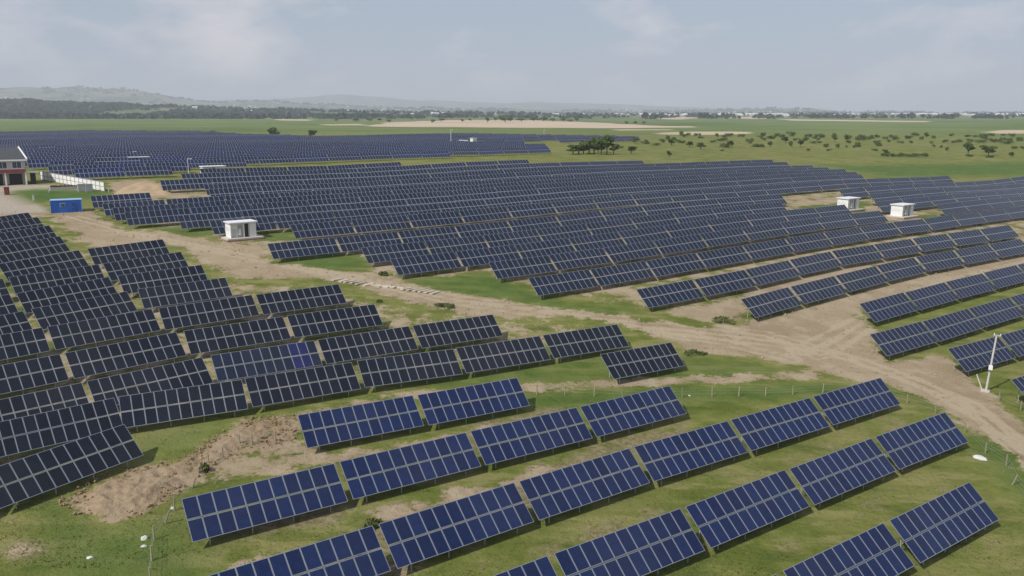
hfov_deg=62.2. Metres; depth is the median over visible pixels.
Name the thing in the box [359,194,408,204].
solar table
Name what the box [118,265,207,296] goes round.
solar table
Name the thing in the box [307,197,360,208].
solar table
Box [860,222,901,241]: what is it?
solar table
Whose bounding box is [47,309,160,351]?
solar table
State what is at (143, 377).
solar table
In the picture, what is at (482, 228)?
solar table
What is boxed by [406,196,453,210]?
solar table
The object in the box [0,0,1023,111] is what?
sky
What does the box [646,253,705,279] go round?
solar table
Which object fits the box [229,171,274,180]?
solar table
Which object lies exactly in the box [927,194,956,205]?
solar table
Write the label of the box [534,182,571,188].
solar table
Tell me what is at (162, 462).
earth clods
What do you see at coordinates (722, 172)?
solar table
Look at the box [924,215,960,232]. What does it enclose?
solar table
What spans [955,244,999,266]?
solar table
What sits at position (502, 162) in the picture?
solar table
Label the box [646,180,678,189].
solar table
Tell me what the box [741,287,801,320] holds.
solar table
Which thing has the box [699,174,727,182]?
solar table
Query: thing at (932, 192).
solar table
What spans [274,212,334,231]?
solar table
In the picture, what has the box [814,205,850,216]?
solar table
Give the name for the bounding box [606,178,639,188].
solar table
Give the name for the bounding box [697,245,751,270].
solar table
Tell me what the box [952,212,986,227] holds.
solar table
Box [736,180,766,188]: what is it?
solar table
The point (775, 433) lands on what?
solar table
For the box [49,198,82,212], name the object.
shipping container
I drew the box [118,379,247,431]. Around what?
solar table
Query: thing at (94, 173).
solar table
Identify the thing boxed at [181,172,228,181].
solar table
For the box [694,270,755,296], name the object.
solar table
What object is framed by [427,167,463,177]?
solar table
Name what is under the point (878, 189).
solar table
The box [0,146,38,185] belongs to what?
site house
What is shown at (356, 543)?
solar table
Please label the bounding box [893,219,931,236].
solar table
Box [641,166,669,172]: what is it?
solar table
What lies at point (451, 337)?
solar table
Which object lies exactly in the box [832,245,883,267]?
solar table
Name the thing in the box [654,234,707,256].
solar table
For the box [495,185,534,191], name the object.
solar table
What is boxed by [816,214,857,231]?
solar table
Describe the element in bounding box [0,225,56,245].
solar table
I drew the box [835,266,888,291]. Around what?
solar table
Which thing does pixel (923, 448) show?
solar table
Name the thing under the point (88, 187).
door
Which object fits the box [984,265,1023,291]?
solar table
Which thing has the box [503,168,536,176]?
solar table
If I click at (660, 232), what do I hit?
solar table
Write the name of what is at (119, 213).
solar table
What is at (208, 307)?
solar table
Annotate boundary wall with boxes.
[40,171,104,191]
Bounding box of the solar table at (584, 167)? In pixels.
[568,165,598,173]
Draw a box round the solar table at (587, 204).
[551,198,597,213]
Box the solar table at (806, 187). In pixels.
[791,182,822,193]
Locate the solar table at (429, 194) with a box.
[407,191,454,200]
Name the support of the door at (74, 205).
in the shipping container
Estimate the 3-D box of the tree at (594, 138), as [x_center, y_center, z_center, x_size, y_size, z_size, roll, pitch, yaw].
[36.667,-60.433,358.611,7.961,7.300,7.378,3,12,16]
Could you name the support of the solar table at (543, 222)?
on the ground at (292, 454)
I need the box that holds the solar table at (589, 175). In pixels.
[573,173,606,180]
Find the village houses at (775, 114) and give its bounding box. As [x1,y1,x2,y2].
[4,96,1023,116]
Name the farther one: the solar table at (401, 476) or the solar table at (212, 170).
the solar table at (212, 170)
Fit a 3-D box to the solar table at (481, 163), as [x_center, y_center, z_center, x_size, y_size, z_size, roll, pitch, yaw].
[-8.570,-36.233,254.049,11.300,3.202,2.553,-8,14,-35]
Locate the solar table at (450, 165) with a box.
[431,162,466,171]
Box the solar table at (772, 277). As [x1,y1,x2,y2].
[745,260,799,287]
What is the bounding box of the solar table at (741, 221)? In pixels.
[706,215,751,230]
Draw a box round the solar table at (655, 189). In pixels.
[642,185,678,194]
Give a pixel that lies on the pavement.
(10, 205)
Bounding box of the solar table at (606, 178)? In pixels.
[589,176,622,182]
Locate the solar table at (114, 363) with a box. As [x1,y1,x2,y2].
[65,332,186,380]
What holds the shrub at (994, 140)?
on the ground at (292, 454)
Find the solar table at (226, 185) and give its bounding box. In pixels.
[203,182,254,196]
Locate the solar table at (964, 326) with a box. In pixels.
[922,309,983,343]
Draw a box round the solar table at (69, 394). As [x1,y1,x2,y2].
[0,382,88,426]
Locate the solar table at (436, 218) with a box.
[407,211,463,228]
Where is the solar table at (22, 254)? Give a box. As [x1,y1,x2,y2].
[0,236,69,263]
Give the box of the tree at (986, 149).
[980,145,997,154]
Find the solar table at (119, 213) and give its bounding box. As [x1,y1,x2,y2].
[112,204,176,220]
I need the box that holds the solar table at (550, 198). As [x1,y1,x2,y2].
[528,192,571,204]
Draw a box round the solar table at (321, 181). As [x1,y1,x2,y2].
[303,178,347,189]
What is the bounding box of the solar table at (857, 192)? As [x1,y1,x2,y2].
[838,187,869,199]
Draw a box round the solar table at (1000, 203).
[985,197,1014,209]
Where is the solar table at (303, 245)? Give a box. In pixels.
[267,237,339,262]
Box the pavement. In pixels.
[0,184,63,214]
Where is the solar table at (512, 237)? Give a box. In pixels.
[483,229,541,246]
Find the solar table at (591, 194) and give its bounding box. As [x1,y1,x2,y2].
[568,189,609,200]
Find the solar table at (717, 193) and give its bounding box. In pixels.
[701,188,737,198]
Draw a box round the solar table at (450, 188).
[436,185,478,194]
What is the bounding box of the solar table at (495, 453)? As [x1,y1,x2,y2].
[470,407,591,467]
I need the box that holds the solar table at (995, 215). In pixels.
[978,209,1011,224]
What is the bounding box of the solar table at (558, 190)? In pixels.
[537,186,576,197]
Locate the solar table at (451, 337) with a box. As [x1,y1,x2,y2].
[412,314,502,348]
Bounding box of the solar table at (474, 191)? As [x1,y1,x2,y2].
[452,187,498,196]
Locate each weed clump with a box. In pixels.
[198,462,209,472]
[364,517,382,529]
[378,271,387,275]
[434,302,454,308]
[684,349,707,355]
[712,315,735,323]
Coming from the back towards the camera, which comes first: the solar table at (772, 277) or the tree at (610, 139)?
the tree at (610, 139)
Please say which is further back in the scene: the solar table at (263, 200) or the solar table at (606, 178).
the solar table at (606, 178)
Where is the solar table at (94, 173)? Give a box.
[74,167,124,179]
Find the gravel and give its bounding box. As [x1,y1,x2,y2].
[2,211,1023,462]
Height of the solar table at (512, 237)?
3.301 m
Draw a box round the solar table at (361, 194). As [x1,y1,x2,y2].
[343,190,391,202]
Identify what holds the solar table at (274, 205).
on the ground at (292, 454)
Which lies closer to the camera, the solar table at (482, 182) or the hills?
the solar table at (482, 182)
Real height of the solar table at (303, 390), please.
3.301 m
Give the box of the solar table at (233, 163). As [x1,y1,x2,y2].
[206,159,246,167]
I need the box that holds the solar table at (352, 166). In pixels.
[327,164,365,170]
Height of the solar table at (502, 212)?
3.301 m
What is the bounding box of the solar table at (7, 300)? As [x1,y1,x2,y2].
[0,294,17,314]
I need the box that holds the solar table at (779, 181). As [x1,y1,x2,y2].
[764,178,793,184]
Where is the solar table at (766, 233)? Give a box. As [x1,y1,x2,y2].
[742,222,788,240]
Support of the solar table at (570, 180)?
on the ground at (292, 454)
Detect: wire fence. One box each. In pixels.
[148,431,275,575]
[536,384,1023,485]
[998,392,1023,410]
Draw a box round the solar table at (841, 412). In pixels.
[813,378,899,428]
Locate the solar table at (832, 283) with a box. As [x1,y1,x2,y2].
[791,276,846,303]
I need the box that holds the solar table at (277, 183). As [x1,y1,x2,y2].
[255,180,302,192]
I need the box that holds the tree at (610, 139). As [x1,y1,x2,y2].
[604,134,613,153]
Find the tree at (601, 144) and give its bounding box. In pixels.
[595,139,607,154]
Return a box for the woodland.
[0,98,1023,118]
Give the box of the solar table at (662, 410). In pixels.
[580,386,686,440]
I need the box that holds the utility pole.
[976,333,1000,392]
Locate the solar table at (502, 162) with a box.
[498,160,530,166]
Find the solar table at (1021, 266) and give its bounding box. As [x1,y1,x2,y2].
[1018,263,1023,270]
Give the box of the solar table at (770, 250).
[742,238,793,259]
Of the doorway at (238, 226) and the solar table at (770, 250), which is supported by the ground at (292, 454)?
the solar table at (770, 250)
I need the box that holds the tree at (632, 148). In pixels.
[627,146,636,153]
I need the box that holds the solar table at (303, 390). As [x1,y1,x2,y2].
[245,362,360,410]
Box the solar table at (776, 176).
[762,174,792,180]
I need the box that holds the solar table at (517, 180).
[502,177,538,185]
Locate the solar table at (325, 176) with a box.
[306,173,348,181]
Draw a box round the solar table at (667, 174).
[653,173,682,179]
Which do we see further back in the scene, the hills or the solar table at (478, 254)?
the hills
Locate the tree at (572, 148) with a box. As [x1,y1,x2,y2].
[567,144,591,153]
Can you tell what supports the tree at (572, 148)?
on the ground at (292, 454)
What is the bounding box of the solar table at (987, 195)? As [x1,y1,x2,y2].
[974,191,1000,200]
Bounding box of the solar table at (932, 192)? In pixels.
[919,188,946,198]
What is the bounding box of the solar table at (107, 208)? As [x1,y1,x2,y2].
[102,200,164,217]
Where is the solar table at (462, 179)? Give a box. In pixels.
[441,175,480,184]
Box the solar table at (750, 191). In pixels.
[733,186,767,196]
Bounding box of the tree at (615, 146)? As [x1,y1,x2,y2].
[609,143,619,153]
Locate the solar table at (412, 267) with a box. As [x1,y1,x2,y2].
[390,252,461,278]
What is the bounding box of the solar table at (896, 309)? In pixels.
[860,292,917,322]
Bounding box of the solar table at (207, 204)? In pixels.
[177,200,236,214]
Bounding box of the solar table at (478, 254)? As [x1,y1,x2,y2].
[455,245,520,269]
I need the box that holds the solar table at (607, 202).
[593,194,636,209]
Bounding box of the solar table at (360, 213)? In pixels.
[333,208,389,222]
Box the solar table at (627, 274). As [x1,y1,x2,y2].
[590,261,654,286]
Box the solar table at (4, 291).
[0,278,8,295]
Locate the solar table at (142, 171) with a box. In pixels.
[124,166,172,177]
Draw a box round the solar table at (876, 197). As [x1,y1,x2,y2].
[869,192,899,201]
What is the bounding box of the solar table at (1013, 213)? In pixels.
[1003,206,1023,220]
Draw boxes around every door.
[72,202,77,211]
[78,185,84,190]
[86,185,91,190]
[231,228,236,237]
[244,224,248,236]
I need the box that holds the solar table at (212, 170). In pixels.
[200,168,244,176]
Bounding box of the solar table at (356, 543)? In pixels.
[208,526,390,575]
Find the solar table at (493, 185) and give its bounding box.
[478,182,517,191]
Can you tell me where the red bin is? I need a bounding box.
[3,187,9,194]
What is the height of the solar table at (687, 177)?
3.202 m
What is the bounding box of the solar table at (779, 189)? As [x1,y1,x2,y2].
[762,184,796,195]
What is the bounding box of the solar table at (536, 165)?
[529,162,560,170]
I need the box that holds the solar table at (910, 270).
[876,258,925,283]
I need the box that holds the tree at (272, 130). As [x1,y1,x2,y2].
[267,127,279,133]
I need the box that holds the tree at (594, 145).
[580,140,609,153]
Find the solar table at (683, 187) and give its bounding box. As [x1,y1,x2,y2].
[676,183,709,192]
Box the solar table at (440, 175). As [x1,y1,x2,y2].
[430,172,468,182]
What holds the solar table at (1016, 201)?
on the ground at (292, 454)
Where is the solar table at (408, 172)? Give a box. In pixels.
[388,169,427,175]
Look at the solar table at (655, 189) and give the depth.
211.15 m
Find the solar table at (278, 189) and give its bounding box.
[261,184,311,196]
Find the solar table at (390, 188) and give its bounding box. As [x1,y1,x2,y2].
[377,185,421,193]
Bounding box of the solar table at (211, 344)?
[184,316,290,355]
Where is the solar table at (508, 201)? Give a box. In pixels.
[484,196,530,208]
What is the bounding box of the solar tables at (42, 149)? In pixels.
[0,130,1023,197]
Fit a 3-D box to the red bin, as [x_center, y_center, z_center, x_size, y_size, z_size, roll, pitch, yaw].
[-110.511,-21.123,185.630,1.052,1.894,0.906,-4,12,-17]
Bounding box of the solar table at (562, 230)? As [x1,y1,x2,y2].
[536,224,591,240]
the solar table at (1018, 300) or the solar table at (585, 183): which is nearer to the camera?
the solar table at (1018, 300)
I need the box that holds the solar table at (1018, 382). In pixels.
[1011,376,1023,400]
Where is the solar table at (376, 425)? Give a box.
[298,395,423,451]
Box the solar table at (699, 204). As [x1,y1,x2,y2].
[680,199,720,210]
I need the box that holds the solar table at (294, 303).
[256,284,346,317]
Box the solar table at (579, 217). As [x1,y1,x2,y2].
[555,210,605,225]
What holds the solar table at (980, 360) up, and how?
on the ground at (292, 454)
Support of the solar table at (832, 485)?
on the ground at (292, 454)
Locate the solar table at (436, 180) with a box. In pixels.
[400,177,442,187]
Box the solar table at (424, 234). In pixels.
[398,226,459,245]
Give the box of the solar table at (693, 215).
[673,208,716,222]
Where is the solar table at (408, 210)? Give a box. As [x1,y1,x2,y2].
[387,204,440,217]
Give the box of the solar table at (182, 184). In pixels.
[160,178,211,191]
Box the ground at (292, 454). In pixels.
[0,118,1023,575]
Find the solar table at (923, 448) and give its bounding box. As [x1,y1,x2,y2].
[875,412,967,472]
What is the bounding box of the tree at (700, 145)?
[696,142,705,148]
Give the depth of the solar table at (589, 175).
230.54 m
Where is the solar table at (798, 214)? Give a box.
[781,208,819,220]
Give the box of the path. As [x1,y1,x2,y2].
[243,369,829,425]
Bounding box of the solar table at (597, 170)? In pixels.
[581,168,613,173]
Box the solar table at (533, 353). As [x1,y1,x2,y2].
[456,336,550,376]
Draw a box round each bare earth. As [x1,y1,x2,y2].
[75,456,197,518]
[196,421,276,472]
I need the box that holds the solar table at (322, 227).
[290,220,354,238]
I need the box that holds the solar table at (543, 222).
[507,216,560,231]
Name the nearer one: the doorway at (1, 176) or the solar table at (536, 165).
the doorway at (1, 176)
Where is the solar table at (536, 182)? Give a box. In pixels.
[518,179,554,189]
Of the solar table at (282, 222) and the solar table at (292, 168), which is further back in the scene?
the solar table at (292, 168)
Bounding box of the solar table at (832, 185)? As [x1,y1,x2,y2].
[817,180,846,191]
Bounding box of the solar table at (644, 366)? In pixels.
[600,342,684,383]
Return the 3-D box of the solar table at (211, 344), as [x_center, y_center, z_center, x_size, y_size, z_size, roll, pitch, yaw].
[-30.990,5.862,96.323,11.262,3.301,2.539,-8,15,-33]
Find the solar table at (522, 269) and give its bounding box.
[488,255,556,279]
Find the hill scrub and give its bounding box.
[0,85,1023,114]
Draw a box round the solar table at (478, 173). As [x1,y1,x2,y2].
[468,170,503,180]
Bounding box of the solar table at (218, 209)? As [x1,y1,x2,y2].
[190,204,251,216]
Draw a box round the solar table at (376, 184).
[357,180,401,190]
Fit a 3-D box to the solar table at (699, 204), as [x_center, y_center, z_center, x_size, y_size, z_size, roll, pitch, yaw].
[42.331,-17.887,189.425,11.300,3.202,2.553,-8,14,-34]
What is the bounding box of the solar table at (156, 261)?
[103,252,187,282]
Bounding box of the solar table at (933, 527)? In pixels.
[889,482,998,564]
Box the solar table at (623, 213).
[600,206,646,220]
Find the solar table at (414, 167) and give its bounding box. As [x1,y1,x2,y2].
[395,164,432,172]
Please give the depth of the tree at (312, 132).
536.69 m
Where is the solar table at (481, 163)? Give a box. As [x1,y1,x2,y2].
[465,161,498,168]
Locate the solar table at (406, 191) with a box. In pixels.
[392,188,436,198]
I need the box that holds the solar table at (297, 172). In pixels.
[274,170,317,178]
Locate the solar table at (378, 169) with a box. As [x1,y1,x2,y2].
[357,166,395,174]
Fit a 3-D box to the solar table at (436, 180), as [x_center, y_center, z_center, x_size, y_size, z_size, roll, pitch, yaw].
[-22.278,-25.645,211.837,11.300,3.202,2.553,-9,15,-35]
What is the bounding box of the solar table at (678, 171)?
[666,169,693,175]
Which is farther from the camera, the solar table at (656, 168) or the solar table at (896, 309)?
the solar table at (656, 168)
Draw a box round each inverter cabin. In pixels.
[128,156,148,157]
[199,165,225,172]
[220,219,263,241]
[836,196,864,211]
[886,203,918,218]
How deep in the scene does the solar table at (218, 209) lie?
163.48 m
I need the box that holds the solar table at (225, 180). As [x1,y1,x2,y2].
[212,176,260,185]
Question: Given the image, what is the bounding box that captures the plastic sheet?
[973,455,987,460]
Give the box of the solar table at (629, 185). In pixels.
[612,182,646,191]
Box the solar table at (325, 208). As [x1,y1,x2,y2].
[301,203,356,218]
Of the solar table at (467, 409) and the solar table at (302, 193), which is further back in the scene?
the solar table at (302, 193)
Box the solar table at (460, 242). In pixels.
[425,235,488,253]
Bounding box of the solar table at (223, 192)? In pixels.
[208,186,262,199]
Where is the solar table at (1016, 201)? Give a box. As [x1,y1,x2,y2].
[1007,196,1023,206]
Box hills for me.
[0,87,1023,117]
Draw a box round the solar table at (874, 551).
[783,523,914,575]
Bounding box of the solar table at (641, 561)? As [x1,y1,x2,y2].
[554,508,704,575]
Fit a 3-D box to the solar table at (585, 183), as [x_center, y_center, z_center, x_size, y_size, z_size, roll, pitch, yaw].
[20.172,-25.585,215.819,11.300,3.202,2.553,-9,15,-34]
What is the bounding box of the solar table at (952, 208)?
[936,202,969,214]
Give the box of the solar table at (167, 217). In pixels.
[124,208,190,228]
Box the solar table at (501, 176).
[479,173,516,182]
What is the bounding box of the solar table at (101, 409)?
[0,398,122,461]
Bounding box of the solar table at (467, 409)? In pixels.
[417,378,529,428]
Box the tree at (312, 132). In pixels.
[308,130,316,134]
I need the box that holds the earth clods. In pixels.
[58,414,299,519]
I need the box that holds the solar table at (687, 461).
[634,421,747,484]
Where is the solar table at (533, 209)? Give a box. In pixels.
[506,202,556,218]
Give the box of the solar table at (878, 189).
[864,185,892,193]
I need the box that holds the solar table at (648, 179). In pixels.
[639,177,670,185]
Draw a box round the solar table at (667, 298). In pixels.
[636,279,703,310]
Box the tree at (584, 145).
[579,143,589,153]
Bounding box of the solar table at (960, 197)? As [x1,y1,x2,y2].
[951,193,979,201]
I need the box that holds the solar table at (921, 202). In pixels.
[902,197,934,209]
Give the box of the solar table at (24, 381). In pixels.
[0,354,68,394]
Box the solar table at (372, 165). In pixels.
[365,162,401,169]
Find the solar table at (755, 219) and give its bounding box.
[745,211,786,225]
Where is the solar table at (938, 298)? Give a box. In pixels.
[905,282,958,312]
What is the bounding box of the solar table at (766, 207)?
[747,202,785,215]
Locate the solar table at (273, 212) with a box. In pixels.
[242,207,301,221]
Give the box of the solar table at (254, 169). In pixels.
[245,167,287,175]
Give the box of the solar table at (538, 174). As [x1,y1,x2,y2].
[515,171,550,179]
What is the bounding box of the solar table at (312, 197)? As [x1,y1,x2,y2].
[292,193,343,205]
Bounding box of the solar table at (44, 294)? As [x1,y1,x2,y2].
[16,277,116,313]
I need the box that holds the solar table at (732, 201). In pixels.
[716,196,753,206]
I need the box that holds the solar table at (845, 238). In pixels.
[823,227,868,246]
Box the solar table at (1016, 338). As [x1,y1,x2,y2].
[1001,329,1023,359]
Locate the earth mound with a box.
[114,182,172,195]
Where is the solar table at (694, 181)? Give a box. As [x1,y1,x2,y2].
[677,179,708,186]
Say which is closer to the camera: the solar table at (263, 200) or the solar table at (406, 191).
the solar table at (263, 200)
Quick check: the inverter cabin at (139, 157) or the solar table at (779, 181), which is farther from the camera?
the inverter cabin at (139, 157)
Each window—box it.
[0,162,6,168]
[12,162,21,167]
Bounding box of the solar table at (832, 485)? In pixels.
[789,438,895,507]
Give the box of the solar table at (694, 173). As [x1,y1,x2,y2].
[682,172,709,177]
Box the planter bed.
[49,184,76,190]
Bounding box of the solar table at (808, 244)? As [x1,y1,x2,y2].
[785,232,832,251]
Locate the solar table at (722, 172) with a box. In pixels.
[709,170,736,176]
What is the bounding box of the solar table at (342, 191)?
[330,187,377,197]
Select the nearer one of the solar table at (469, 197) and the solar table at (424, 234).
the solar table at (424, 234)
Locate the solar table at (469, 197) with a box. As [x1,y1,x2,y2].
[453,193,497,203]
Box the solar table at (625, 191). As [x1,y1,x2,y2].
[607,187,644,199]
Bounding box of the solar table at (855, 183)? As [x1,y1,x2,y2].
[842,179,871,187]
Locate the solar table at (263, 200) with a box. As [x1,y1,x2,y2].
[237,196,291,210]
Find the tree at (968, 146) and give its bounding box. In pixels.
[963,142,975,153]
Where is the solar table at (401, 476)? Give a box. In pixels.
[340,432,480,501]
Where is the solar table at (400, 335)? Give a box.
[318,326,417,363]
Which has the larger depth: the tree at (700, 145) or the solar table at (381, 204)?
the tree at (700, 145)
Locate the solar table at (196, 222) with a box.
[177,211,241,231]
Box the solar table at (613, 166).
[598,164,627,172]
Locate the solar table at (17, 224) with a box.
[0,217,43,240]
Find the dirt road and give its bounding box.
[0,209,1023,465]
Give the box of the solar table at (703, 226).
[664,220,713,237]
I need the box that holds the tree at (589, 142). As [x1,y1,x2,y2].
[579,140,594,152]
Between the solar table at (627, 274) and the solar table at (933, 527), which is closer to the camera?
the solar table at (933, 527)
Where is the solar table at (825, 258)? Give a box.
[790,251,841,275]
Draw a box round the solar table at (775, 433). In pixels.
[731,398,829,454]
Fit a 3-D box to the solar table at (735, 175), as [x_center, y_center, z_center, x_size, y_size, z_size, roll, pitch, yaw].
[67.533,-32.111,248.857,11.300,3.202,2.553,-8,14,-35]
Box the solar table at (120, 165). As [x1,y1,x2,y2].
[98,163,143,172]
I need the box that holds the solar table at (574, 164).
[559,162,589,168]
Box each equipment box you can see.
[77,183,84,191]
[85,183,92,191]
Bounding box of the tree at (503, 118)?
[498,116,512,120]
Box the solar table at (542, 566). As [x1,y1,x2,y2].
[494,556,556,575]
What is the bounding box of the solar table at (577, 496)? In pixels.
[519,448,649,522]
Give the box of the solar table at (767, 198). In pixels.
[749,194,787,204]
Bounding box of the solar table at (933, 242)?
[912,234,956,254]
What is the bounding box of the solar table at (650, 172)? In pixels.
[637,171,665,176]
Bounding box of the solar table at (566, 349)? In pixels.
[542,324,628,361]
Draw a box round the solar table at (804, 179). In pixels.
[791,176,818,184]
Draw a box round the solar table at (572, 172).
[550,169,582,177]
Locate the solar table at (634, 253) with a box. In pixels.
[604,241,661,264]
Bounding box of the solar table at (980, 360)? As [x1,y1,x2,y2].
[948,336,1015,375]
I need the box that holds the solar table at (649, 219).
[631,213,678,228]
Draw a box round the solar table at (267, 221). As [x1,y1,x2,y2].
[209,216,276,234]
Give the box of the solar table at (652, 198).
[631,192,672,204]
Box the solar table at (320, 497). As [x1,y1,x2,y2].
[181,463,347,544]
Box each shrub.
[719,143,730,147]
[751,143,764,146]
[973,139,986,142]
[989,138,1003,141]
[999,140,1013,143]
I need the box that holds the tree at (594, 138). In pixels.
[591,136,605,152]
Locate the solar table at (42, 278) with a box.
[8,264,104,295]
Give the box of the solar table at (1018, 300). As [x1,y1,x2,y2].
[1010,293,1023,310]
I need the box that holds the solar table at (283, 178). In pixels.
[260,175,306,183]
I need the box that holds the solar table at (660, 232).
[618,226,670,243]
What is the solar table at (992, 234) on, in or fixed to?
on the ground at (292, 454)
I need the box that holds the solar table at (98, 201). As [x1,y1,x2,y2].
[90,192,151,210]
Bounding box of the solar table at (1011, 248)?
[989,239,1023,259]
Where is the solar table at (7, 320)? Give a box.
[0,311,32,337]
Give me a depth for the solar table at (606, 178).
226.56 m
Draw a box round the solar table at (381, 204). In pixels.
[355,199,407,212]
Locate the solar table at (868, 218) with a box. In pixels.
[850,211,888,226]
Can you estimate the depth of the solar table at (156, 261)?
122.76 m
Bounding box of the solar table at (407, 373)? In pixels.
[357,349,462,391]
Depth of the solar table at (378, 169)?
234.67 m
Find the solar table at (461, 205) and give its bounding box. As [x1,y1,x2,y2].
[437,200,487,215]
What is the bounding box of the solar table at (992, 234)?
[980,225,1019,243]
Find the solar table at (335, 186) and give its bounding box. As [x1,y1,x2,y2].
[311,182,357,192]
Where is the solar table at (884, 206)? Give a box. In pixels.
[875,199,903,214]
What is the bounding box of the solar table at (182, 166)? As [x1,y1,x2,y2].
[145,162,190,172]
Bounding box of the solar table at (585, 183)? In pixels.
[571,180,607,190]
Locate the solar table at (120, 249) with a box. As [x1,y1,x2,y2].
[87,239,169,265]
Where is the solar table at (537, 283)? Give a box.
[528,269,598,298]
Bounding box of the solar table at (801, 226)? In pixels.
[780,218,823,236]
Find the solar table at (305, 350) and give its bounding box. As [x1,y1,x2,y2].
[211,340,322,381]
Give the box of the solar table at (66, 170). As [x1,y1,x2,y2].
[48,165,96,175]
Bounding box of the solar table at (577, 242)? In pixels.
[569,232,624,250]
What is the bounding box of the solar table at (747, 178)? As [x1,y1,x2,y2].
[736,175,766,183]
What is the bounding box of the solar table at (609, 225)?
[585,218,636,234]
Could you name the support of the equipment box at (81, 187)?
on the ground at (292, 454)
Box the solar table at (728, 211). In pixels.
[711,205,752,217]
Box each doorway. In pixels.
[0,174,3,184]
[9,174,22,184]
[237,225,242,236]
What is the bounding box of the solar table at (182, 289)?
[137,277,232,309]
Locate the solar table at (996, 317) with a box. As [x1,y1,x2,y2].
[968,298,1023,329]
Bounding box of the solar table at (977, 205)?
[961,199,992,211]
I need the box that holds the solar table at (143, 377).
[87,357,213,404]
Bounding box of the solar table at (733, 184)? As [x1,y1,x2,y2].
[707,181,739,189]
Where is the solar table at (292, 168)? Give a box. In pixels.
[287,166,326,173]
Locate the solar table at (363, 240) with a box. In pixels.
[336,232,401,254]
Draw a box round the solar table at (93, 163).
[73,161,118,167]
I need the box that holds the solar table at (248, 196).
[225,193,278,204]
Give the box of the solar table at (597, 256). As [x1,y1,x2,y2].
[549,248,611,269]
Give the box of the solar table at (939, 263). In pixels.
[916,251,964,272]
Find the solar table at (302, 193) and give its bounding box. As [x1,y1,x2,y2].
[279,190,329,200]
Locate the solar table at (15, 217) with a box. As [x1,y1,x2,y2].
[0,213,36,229]
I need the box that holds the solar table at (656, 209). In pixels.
[642,202,684,215]
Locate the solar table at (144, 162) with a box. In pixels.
[120,160,162,165]
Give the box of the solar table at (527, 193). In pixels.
[496,189,539,199]
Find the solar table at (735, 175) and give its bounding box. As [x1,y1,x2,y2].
[726,172,754,180]
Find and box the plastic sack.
[141,535,147,540]
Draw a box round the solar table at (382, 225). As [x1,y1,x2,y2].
[351,215,411,234]
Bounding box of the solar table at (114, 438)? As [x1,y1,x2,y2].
[0,424,142,508]
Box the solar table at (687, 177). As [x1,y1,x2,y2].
[669,175,700,184]
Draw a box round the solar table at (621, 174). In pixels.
[606,172,637,178]
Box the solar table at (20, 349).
[0,327,50,363]
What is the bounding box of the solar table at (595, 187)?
[576,184,613,193]
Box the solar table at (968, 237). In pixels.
[947,229,988,247]
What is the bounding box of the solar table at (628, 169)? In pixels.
[612,167,642,173]
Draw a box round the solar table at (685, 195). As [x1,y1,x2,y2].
[668,189,705,202]
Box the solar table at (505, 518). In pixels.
[379,483,533,570]
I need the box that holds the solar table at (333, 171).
[317,168,357,176]
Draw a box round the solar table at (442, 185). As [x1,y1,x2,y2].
[422,182,463,190]
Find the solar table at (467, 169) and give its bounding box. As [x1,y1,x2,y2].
[463,165,497,174]
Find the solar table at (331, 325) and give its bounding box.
[287,304,382,341]
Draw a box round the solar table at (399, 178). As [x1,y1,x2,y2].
[390,174,430,184]
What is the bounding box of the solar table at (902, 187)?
[888,184,915,191]
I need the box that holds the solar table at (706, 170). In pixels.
[693,168,720,173]
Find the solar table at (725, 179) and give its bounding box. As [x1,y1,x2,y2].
[708,177,738,184]
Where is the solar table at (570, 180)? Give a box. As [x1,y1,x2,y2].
[554,177,589,185]
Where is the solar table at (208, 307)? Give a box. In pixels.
[158,295,258,331]
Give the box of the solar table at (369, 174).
[348,171,391,179]
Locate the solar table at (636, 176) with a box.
[622,174,652,181]
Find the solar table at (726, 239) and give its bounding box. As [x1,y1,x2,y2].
[700,228,749,249]
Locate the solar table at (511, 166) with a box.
[497,163,529,172]
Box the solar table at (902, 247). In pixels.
[874,239,921,260]
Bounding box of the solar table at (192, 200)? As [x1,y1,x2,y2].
[166,196,223,208]
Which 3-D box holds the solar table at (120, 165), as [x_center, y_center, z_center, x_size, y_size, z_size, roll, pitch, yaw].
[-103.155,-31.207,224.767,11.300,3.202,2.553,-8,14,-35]
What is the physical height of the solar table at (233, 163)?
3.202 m
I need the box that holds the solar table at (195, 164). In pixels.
[164,160,206,169]
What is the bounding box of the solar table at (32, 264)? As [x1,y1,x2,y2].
[0,250,88,280]
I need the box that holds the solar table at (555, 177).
[539,175,573,182]
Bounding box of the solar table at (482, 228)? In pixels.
[455,221,512,236]
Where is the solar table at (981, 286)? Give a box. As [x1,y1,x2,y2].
[946,273,995,301]
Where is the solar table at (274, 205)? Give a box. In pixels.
[251,200,307,212]
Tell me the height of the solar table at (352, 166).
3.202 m
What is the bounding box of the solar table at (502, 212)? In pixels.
[459,206,511,222]
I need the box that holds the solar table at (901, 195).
[895,190,924,199]
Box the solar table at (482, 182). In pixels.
[463,179,502,187]
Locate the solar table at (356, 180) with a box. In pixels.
[348,176,390,187]
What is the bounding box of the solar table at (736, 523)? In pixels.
[685,470,809,549]
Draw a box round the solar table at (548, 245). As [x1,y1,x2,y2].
[515,238,574,257]
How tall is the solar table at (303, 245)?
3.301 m
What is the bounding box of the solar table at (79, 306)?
[31,291,137,329]
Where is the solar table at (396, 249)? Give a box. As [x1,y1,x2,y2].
[361,241,429,266]
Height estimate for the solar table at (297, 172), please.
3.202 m
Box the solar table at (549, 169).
[537,166,569,174]
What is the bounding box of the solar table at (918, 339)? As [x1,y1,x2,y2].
[870,321,937,359]

